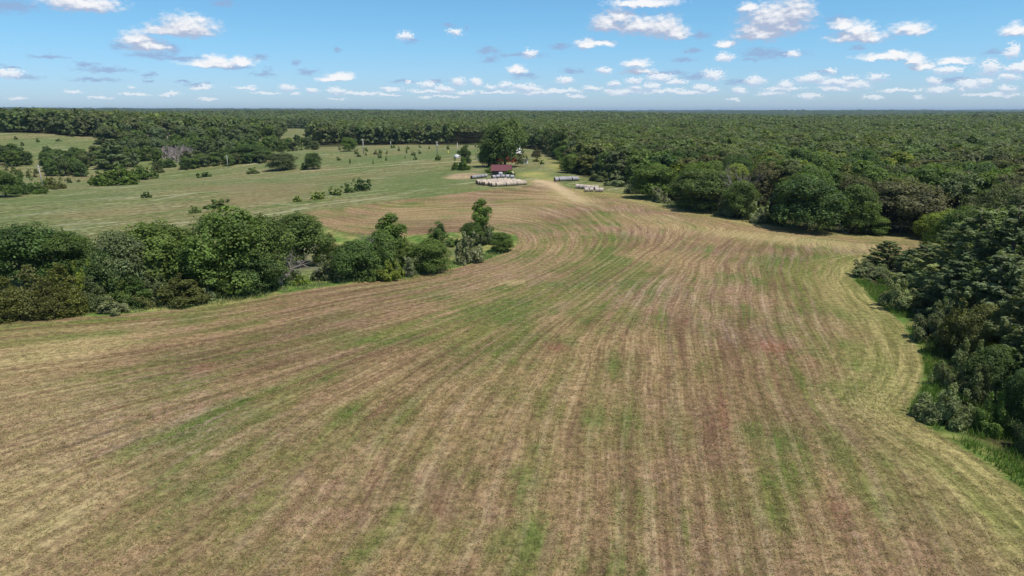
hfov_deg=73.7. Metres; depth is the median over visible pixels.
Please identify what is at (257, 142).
broadleaf tree
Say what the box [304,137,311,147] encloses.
broadleaf tree
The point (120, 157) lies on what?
pine tree
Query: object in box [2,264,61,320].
cedar tree
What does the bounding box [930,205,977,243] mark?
broadleaf tree
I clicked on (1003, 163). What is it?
oak tree
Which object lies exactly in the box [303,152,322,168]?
broadleaf tree
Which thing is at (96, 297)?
cedar tree
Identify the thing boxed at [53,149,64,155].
broadleaf tree
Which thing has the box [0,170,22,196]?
broadleaf tree
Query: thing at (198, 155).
broadleaf tree
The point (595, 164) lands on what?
oak tree
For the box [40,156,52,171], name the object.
broadleaf tree
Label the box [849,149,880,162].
oak tree
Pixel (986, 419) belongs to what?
shrub
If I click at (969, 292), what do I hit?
pine tree
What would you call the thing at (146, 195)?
bush
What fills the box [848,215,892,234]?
broadleaf tree
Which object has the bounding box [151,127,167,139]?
broadleaf tree
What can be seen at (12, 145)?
broadleaf tree
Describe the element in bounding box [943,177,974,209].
oak tree
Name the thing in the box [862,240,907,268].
pine tree
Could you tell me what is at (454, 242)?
bush
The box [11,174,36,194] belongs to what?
shrub
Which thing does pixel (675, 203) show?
tall grass
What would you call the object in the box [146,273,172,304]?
shrub
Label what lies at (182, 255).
broadleaf tree
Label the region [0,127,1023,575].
ground
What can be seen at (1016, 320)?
cedar tree
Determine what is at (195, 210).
bush
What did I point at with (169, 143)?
broadleaf tree
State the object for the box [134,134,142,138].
broadleaf tree
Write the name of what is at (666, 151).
oak tree
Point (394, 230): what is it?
broadleaf tree
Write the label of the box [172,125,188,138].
broadleaf tree
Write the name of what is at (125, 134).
broadleaf tree
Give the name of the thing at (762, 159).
oak tree
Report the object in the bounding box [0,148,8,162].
broadleaf tree
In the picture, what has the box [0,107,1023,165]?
deep forest
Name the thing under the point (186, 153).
broadleaf tree
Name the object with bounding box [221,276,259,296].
shrub
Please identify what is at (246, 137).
broadleaf tree
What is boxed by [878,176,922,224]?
oak tree
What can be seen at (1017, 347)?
tree
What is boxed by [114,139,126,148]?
broadleaf tree
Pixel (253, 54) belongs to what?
sky
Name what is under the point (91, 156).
broadleaf tree
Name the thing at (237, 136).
broadleaf tree
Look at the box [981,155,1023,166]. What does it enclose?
oak tree
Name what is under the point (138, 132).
broadleaf tree
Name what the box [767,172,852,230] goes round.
broadleaf tree
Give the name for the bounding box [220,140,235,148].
broadleaf tree
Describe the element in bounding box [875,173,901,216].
oak tree
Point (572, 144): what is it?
oak tree
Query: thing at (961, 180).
oak tree
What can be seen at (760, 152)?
oak tree
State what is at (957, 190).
oak tree
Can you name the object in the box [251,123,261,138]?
broadleaf tree
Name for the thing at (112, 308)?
shrub
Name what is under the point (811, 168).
oak tree
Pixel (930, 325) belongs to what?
shrub
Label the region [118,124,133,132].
broadleaf tree
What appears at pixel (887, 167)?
oak tree
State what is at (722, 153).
oak tree
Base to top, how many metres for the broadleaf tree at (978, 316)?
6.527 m
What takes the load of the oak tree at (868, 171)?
on the ground at (606, 251)
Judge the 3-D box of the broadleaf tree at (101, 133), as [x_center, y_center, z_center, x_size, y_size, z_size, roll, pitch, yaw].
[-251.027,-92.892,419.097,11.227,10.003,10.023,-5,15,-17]
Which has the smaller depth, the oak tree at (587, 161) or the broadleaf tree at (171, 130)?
the oak tree at (587, 161)
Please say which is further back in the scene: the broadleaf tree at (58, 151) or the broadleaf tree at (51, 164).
the broadleaf tree at (58, 151)
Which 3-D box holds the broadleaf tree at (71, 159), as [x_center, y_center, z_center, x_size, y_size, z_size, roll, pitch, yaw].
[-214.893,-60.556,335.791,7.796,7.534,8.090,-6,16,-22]
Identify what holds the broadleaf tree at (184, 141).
on the ground at (606, 251)
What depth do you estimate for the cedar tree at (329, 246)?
117.40 m
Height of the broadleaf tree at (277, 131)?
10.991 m
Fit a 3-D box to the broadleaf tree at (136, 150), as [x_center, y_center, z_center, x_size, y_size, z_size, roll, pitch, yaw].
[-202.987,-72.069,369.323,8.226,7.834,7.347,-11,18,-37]
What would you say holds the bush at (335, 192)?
on the ground at (606, 251)
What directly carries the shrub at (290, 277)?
on the ground at (606, 251)
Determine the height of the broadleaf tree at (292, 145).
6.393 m
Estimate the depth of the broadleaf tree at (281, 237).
93.65 m
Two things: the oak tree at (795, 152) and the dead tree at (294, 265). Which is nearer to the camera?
the dead tree at (294, 265)
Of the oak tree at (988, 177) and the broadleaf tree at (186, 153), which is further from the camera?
the broadleaf tree at (186, 153)
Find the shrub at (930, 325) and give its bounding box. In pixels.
[909,300,957,344]
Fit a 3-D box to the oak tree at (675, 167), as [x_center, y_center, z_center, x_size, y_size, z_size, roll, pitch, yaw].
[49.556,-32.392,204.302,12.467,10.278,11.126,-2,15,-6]
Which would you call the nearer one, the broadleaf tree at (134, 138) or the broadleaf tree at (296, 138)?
the broadleaf tree at (134, 138)
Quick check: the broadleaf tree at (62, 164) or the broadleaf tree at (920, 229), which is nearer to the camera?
the broadleaf tree at (920, 229)
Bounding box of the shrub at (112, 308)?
[96,295,130,316]
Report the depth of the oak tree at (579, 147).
287.36 m
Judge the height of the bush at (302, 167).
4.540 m
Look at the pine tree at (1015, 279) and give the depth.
69.62 m
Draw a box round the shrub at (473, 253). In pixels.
[454,231,484,265]
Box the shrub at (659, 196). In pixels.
[651,186,670,202]
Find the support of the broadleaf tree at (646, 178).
on the ground at (606, 251)
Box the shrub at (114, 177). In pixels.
[88,164,139,185]
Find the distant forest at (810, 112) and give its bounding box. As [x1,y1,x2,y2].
[0,107,1023,114]
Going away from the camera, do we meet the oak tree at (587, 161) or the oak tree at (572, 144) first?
the oak tree at (587, 161)
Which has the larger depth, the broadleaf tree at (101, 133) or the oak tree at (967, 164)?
the broadleaf tree at (101, 133)
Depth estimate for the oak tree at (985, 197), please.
133.85 m
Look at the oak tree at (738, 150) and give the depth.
221.22 m
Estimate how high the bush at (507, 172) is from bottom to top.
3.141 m
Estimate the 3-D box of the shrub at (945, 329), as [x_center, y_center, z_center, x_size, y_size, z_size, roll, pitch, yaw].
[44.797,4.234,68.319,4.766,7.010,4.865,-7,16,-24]
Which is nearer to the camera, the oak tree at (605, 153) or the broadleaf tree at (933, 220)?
the broadleaf tree at (933, 220)
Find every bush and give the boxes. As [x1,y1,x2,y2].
[141,191,151,197]
[188,205,201,213]
[196,172,211,177]
[203,198,230,209]
[224,250,285,294]
[246,167,259,173]
[292,275,309,285]
[293,195,301,201]
[300,163,306,169]
[310,191,325,199]
[328,186,342,195]
[341,183,354,192]
[352,177,371,190]
[441,234,460,246]
[503,169,514,174]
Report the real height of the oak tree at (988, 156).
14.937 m
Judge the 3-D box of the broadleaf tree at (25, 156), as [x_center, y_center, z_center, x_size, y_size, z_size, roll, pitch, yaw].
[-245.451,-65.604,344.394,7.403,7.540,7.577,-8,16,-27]
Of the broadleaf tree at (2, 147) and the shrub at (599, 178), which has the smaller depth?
the shrub at (599, 178)
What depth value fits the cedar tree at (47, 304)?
79.50 m
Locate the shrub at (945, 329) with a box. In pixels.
[924,296,976,355]
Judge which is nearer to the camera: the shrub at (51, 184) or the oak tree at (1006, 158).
the oak tree at (1006, 158)
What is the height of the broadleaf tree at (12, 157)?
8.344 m
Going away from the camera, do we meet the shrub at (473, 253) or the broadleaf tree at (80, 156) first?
the shrub at (473, 253)
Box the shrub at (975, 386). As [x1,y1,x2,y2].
[956,360,1001,407]
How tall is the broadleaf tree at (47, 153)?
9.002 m
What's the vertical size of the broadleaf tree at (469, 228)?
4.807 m
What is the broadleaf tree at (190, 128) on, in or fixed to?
on the ground at (606, 251)
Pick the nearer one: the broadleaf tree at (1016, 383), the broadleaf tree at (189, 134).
the broadleaf tree at (1016, 383)
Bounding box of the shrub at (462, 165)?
[451,156,470,170]
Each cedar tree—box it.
[0,276,25,323]
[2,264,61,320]
[26,276,73,319]
[39,262,90,320]
[73,276,106,312]
[113,276,155,308]
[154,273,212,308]
[313,232,338,262]
[531,146,541,156]
[988,315,1023,346]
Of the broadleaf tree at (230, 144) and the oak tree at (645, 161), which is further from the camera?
the broadleaf tree at (230, 144)
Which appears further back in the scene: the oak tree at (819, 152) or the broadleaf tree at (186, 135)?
the broadleaf tree at (186, 135)
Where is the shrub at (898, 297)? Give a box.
[877,276,929,314]
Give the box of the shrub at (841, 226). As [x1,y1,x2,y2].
[831,212,870,232]
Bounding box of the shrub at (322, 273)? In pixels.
[310,253,348,282]
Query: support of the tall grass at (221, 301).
on the ground at (606, 251)
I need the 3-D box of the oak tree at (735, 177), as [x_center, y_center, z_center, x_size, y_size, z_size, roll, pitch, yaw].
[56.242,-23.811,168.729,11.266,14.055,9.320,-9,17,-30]
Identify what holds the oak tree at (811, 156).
on the ground at (606, 251)
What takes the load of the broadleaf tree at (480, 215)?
on the ground at (606, 251)
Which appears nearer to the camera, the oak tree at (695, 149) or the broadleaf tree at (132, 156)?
the oak tree at (695, 149)
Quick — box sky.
[0,0,1023,109]
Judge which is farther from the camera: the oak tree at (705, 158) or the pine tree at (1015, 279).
the oak tree at (705, 158)
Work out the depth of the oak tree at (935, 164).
174.03 m
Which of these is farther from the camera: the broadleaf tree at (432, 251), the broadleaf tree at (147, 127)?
the broadleaf tree at (147, 127)
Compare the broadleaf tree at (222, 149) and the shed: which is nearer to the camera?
the shed
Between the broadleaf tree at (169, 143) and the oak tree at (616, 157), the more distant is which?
the broadleaf tree at (169, 143)
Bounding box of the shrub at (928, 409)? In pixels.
[910,374,977,433]
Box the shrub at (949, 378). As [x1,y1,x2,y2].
[930,335,983,390]
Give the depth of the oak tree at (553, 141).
366.87 m
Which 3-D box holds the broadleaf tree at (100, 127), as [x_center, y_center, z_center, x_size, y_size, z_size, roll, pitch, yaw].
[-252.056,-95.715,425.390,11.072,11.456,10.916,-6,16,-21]
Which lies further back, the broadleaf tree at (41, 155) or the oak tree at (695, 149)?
the broadleaf tree at (41, 155)
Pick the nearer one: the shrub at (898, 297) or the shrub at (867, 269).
the shrub at (898, 297)
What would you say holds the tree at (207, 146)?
on the ground at (606, 251)
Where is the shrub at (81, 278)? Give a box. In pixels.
[68,258,91,289]
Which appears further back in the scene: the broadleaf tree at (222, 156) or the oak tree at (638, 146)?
the broadleaf tree at (222, 156)
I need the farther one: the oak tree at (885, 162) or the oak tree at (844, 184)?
the oak tree at (885, 162)
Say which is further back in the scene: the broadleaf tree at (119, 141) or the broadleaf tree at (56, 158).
the broadleaf tree at (119, 141)
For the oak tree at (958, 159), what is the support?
on the ground at (606, 251)
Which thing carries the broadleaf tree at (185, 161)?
on the ground at (606, 251)
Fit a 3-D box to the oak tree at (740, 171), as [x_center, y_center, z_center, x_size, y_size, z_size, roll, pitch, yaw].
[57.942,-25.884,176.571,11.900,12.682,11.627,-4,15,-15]
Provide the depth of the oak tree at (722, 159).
201.88 m
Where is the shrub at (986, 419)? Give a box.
[969,390,1012,437]
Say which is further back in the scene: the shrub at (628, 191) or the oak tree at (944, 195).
the shrub at (628, 191)
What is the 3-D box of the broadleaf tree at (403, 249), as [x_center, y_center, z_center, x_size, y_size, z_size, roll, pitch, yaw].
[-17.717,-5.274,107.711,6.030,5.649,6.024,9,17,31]
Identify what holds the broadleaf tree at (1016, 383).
on the ground at (606, 251)
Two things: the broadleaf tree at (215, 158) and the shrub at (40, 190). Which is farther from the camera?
the broadleaf tree at (215, 158)
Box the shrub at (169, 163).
[159,158,176,167]
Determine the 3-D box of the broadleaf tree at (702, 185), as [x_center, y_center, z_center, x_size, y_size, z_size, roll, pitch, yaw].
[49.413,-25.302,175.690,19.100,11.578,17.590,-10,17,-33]
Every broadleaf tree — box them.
[0,146,9,158]
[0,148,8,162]
[0,150,22,165]
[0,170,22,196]
[0,221,57,284]
[7,143,16,148]
[11,146,23,158]
[18,151,34,164]
[25,227,99,282]
[37,152,45,164]
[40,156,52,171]
[42,147,52,151]
[43,158,58,175]
[44,151,53,156]
[50,153,63,166]
[52,155,64,172]
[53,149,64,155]
[57,160,70,175]
[58,159,70,173]
[58,233,98,280]
[62,150,74,157]
[66,157,79,170]
[68,160,80,174]
[70,149,78,154]
[72,161,89,176]
[73,251,131,293]
[75,153,89,168]
[82,151,96,164]
[86,229,163,293]
[88,145,100,151]
[93,129,110,143]
[96,125,110,139]
[102,126,119,141]
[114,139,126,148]
[117,131,133,138]
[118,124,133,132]
[118,218,203,288]
[121,146,131,159]
[125,136,140,150]
[127,139,140,150]
[127,151,139,166]
[129,148,144,159]
[131,130,146,138]
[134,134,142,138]
[138,138,150,150]
[140,145,151,160]
[142,123,154,139]
[149,127,164,140]
[149,137,159,147]
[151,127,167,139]
[151,148,163,163]
[155,140,168,152]
[162,242,207,286]
[164,141,179,154]
[166,124,177,137]
[168,134,179,141]
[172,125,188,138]
[177,204,278,294]
[178,139,189,146]
[178,158,191,169]
[179,142,193,151]
[179,150,192,158]
[184,130,198,137]
[187,126,199,133]
[187,132,198,138]
[188,158,200,167]
[190,136,197,149]
[193,153,204,164]
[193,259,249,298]
[196,128,212,137]
[196,156,210,165]
[197,136,210,149]
[206,127,219,139]
[210,152,220,161]
[210,156,220,165]
[212,137,225,152]
[215,127,228,140]
[219,147,226,153]
[219,152,228,163]
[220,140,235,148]
[223,154,234,165]
[226,127,240,140]
[228,144,271,159]
[228,213,299,283]
[231,153,242,163]
[235,133,245,141]
[236,125,249,133]
[237,141,248,145]
[240,134,255,141]
[242,153,252,163]
[247,128,258,138]
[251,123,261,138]
[252,141,263,146]
[256,153,266,162]
[259,140,270,150]
[260,135,276,149]
[262,124,273,136]
[264,152,298,169]
[272,139,279,149]
[273,126,282,137]
[276,141,285,151]
[277,138,286,149]
[277,210,335,265]
[288,141,298,150]
[292,134,300,144]
[299,137,305,145]
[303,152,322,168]
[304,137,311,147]
[308,140,319,149]
[328,239,378,282]
[340,137,356,150]
[364,228,402,266]
[375,212,413,264]
[383,239,417,267]
[411,237,453,272]
[428,221,450,250]
[457,145,471,162]
[458,221,485,244]
[471,197,494,232]
[474,118,529,164]
[474,144,498,166]
[489,232,514,251]
[554,145,567,160]
[559,154,581,172]
[626,163,682,197]
[667,167,732,212]
[719,180,763,217]
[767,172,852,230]
[836,183,882,233]
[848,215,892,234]
[869,179,954,235]
[893,247,917,272]
[912,212,944,238]
[920,208,953,244]
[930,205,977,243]
[950,301,1016,356]
[960,343,1023,396]
[995,367,1023,435]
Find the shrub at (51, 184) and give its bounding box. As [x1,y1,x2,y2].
[39,177,66,189]
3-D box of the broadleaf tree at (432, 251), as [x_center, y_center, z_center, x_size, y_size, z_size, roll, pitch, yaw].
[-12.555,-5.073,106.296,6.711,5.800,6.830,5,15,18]
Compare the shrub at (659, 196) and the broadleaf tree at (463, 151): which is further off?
the broadleaf tree at (463, 151)
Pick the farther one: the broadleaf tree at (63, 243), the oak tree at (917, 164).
the oak tree at (917, 164)
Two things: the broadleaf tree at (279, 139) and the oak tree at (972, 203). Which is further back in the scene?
the broadleaf tree at (279, 139)
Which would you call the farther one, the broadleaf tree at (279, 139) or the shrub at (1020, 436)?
the broadleaf tree at (279, 139)
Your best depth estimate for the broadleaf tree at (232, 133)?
465.25 m
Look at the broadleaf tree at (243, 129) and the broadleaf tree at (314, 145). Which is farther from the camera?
the broadleaf tree at (243, 129)
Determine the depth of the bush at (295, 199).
189.27 m
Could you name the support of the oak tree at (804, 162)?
on the ground at (606, 251)
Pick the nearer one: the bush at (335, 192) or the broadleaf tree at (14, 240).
the broadleaf tree at (14, 240)
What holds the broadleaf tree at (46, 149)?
on the ground at (606, 251)
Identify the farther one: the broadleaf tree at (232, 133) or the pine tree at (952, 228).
the broadleaf tree at (232, 133)
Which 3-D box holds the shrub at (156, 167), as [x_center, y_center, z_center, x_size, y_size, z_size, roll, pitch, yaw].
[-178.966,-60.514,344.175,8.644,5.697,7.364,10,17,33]
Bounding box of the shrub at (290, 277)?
[282,257,301,281]
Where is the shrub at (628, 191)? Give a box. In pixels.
[623,181,649,193]
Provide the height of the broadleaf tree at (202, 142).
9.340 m
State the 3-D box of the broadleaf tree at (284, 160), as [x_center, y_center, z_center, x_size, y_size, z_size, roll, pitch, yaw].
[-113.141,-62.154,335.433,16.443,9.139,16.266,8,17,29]
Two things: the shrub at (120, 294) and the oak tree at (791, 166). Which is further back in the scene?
the oak tree at (791, 166)
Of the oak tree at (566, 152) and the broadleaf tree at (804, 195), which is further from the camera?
the oak tree at (566, 152)
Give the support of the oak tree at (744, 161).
on the ground at (606, 251)
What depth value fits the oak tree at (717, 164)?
192.76 m
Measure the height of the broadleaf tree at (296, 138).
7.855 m
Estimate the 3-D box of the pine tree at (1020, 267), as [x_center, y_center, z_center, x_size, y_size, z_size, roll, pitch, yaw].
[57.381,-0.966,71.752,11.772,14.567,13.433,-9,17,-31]
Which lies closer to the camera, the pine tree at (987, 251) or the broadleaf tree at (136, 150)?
the pine tree at (987, 251)
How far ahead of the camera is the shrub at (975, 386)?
57.55 m
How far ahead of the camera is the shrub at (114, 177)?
245.71 m
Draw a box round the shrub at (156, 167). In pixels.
[148,162,164,172]
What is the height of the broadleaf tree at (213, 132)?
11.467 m
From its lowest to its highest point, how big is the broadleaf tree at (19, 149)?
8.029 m
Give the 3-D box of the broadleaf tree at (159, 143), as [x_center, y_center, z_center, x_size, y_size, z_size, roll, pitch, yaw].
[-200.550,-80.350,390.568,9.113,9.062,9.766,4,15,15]
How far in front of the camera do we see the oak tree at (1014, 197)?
116.83 m
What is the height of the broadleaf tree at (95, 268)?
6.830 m
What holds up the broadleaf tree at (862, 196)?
on the ground at (606, 251)
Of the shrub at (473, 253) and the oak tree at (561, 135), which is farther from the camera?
the oak tree at (561, 135)
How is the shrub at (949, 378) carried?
on the ground at (606, 251)
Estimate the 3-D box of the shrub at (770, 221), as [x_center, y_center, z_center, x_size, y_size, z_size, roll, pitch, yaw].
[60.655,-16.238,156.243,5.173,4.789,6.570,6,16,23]
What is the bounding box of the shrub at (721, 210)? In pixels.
[714,200,751,217]
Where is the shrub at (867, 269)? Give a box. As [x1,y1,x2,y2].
[850,258,891,280]
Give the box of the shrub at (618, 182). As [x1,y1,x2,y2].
[603,175,628,186]
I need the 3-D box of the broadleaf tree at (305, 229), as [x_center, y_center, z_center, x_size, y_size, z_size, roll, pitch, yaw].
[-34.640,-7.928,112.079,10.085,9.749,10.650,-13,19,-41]
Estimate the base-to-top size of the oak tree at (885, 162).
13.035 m
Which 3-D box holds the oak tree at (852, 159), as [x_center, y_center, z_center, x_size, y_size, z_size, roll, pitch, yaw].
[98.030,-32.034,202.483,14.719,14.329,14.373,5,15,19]
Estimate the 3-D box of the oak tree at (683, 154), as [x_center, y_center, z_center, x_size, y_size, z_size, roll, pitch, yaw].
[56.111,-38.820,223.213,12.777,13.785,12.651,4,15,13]
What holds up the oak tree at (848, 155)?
on the ground at (606, 251)
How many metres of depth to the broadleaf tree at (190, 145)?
386.29 m
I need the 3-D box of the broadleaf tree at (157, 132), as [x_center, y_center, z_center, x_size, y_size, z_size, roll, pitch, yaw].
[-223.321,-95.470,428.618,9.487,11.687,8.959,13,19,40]
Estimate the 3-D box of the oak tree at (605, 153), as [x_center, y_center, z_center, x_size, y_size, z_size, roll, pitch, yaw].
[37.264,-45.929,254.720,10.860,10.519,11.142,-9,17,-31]
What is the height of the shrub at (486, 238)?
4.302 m
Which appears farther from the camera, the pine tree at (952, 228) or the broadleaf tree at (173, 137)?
the broadleaf tree at (173, 137)
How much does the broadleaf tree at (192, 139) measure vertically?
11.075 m
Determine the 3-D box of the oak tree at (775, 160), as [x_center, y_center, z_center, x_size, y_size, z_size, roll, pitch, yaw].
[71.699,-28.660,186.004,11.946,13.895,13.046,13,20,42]
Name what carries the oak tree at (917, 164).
on the ground at (606, 251)
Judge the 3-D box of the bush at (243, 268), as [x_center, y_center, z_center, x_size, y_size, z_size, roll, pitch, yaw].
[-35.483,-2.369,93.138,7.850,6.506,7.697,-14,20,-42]
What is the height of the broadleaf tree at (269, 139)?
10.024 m
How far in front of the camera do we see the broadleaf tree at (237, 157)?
364.18 m
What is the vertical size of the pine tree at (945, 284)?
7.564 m
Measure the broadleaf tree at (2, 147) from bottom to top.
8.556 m
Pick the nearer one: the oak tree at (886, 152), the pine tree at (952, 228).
the pine tree at (952, 228)
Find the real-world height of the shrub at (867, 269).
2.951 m
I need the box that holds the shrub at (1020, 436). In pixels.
[1012,423,1023,456]
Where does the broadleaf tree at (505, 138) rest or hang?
on the ground at (606, 251)
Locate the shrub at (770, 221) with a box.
[766,209,788,226]
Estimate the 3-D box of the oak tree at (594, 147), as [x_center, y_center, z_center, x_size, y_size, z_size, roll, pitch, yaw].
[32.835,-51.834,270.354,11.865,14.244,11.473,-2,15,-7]
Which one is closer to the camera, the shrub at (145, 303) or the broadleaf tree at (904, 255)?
the shrub at (145, 303)
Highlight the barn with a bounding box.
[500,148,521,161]
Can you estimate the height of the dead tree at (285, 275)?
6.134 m
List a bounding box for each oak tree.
[550,134,556,155]
[553,128,568,157]
[562,148,571,156]
[566,134,578,149]
[568,139,587,147]
[570,141,587,152]
[576,154,601,174]
[579,139,605,171]
[589,153,604,173]
[597,151,624,174]
[602,149,630,179]
[623,149,649,184]
[625,142,647,151]
[625,147,652,180]
[637,152,662,168]
[642,144,661,151]
[645,142,678,152]
[649,152,679,191]
[654,148,671,155]
[661,163,683,195]
[672,149,701,159]
[676,161,713,197]
[677,157,696,167]
[679,145,703,154]
[694,149,715,155]
[694,154,723,167]
[694,169,727,208]
[705,159,723,171]
[712,149,743,158]
[715,164,764,200]
[718,163,759,206]
[720,152,741,163]
[723,153,753,176]
[723,153,754,165]
[729,149,746,153]
[747,159,783,209]
[752,149,766,160]
[752,149,783,166]
[753,157,788,205]
[754,156,769,167]
[771,158,805,190]
[776,172,815,220]
[778,151,790,158]
[781,160,809,166]
[788,148,810,158]
[793,148,822,159]
[794,162,834,201]
[800,152,831,162]
[810,156,841,169]
[816,168,842,200]
[830,155,860,164]
[830,165,850,173]
[832,172,875,221]
[835,160,890,190]
[839,150,860,159]
[839,162,867,174]
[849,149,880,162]
[865,160,886,169]
[871,149,896,160]
[872,159,891,164]
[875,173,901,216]
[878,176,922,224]
[880,151,914,164]
[882,170,909,215]
[884,162,910,170]
[887,165,911,175]
[899,164,961,203]
[907,161,923,167]
[910,163,964,176]
[914,159,949,165]
[938,170,996,206]
[942,161,974,205]
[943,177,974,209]
[944,169,973,205]
[947,156,969,165]
[948,161,997,170]
[959,194,978,212]
[962,161,1000,173]
[974,167,1015,193]
[975,182,1013,207]
[976,148,1013,163]
[976,183,1023,216]
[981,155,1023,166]
[988,173,1023,192]
[991,159,1018,168]
[1006,164,1023,171]
[1010,154,1023,164]
[1012,165,1023,181]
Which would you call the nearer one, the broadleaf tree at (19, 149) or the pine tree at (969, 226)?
the pine tree at (969, 226)
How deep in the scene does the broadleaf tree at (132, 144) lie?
376.05 m
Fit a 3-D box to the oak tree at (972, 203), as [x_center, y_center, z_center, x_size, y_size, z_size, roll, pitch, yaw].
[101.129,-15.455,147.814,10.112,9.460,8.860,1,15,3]
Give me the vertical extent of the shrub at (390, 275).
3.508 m
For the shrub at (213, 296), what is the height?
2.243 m
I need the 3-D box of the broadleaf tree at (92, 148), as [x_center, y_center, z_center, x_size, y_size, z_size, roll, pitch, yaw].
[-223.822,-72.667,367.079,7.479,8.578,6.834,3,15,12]
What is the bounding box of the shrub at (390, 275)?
[376,259,404,281]
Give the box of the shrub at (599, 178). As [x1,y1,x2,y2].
[589,170,611,181]
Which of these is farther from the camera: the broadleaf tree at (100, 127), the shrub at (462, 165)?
the broadleaf tree at (100, 127)
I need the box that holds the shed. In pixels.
[491,164,511,175]
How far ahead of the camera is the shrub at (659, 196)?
188.71 m
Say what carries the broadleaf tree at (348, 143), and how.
on the ground at (606, 251)
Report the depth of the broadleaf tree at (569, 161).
270.12 m
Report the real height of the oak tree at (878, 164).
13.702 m
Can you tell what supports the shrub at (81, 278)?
on the ground at (606, 251)
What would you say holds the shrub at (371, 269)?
on the ground at (606, 251)
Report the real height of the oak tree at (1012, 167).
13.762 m
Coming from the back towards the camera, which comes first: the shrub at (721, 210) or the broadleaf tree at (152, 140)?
the broadleaf tree at (152, 140)
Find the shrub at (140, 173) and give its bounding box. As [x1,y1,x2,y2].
[127,165,158,179]
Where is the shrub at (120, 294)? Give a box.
[101,276,131,304]
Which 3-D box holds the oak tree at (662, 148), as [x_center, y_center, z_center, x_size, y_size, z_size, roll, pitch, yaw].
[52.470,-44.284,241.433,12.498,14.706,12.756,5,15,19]
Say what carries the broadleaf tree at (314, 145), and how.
on the ground at (606, 251)
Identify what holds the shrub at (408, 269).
on the ground at (606, 251)
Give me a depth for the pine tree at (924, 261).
94.31 m
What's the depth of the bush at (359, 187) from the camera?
217.14 m
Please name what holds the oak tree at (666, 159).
on the ground at (606, 251)
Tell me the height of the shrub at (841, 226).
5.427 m
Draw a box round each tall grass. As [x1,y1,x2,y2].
[21,249,507,316]
[644,195,914,235]
[855,272,1023,487]
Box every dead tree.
[161,143,179,159]
[164,151,175,159]
[260,250,318,284]
[278,249,314,285]
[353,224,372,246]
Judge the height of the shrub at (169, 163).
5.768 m
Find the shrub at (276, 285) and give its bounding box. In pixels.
[258,271,281,291]
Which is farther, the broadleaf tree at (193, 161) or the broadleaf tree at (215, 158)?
the broadleaf tree at (215, 158)
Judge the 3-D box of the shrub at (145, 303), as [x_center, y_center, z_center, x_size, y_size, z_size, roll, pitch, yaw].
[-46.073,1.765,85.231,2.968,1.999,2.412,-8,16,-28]
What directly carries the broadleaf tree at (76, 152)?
on the ground at (606, 251)
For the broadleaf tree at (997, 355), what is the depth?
58.03 m
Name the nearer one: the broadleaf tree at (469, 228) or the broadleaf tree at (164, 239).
the broadleaf tree at (164, 239)
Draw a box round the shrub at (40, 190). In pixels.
[30,181,48,193]
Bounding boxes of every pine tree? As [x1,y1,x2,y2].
[90,139,130,167]
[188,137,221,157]
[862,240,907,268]
[885,243,963,291]
[888,244,938,278]
[907,206,1017,292]
[910,260,977,316]
[924,222,974,271]
[935,267,1010,321]
[936,204,1023,300]
[944,207,1018,261]
[950,252,1023,341]
[978,226,1023,312]
[981,283,1023,354]
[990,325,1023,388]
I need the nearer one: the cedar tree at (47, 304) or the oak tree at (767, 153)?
the cedar tree at (47, 304)
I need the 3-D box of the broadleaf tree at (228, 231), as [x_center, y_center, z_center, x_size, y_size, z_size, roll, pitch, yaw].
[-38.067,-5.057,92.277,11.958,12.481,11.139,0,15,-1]
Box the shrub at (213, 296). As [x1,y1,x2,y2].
[196,287,219,299]
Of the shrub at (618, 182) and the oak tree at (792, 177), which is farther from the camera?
the shrub at (618, 182)
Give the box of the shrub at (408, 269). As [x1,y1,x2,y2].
[395,255,416,276]
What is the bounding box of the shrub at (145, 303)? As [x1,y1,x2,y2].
[131,295,156,308]
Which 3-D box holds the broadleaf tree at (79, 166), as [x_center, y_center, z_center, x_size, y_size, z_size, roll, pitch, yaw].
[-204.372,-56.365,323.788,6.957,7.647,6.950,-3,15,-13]
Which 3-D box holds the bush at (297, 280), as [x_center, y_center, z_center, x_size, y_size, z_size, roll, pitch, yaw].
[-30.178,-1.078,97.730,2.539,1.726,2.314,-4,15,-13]
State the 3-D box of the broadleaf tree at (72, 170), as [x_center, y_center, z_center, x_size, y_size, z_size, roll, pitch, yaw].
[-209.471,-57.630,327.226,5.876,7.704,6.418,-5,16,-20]
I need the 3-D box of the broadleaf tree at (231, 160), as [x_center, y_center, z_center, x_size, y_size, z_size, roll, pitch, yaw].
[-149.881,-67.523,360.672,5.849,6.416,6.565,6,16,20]
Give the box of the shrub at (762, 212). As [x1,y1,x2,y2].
[748,200,769,223]
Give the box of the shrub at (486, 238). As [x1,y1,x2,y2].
[476,225,493,244]
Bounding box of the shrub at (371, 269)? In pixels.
[359,258,390,281]
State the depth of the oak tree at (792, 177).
163.54 m
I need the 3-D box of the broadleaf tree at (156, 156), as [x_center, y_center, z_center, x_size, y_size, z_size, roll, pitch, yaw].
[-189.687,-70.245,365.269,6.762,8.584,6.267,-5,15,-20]
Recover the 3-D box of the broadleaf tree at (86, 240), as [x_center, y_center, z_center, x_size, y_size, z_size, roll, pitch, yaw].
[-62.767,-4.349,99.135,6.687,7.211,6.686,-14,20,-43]
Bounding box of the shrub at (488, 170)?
[484,166,491,172]
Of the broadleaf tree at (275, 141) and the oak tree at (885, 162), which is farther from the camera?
the broadleaf tree at (275, 141)
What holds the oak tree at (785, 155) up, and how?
on the ground at (606, 251)

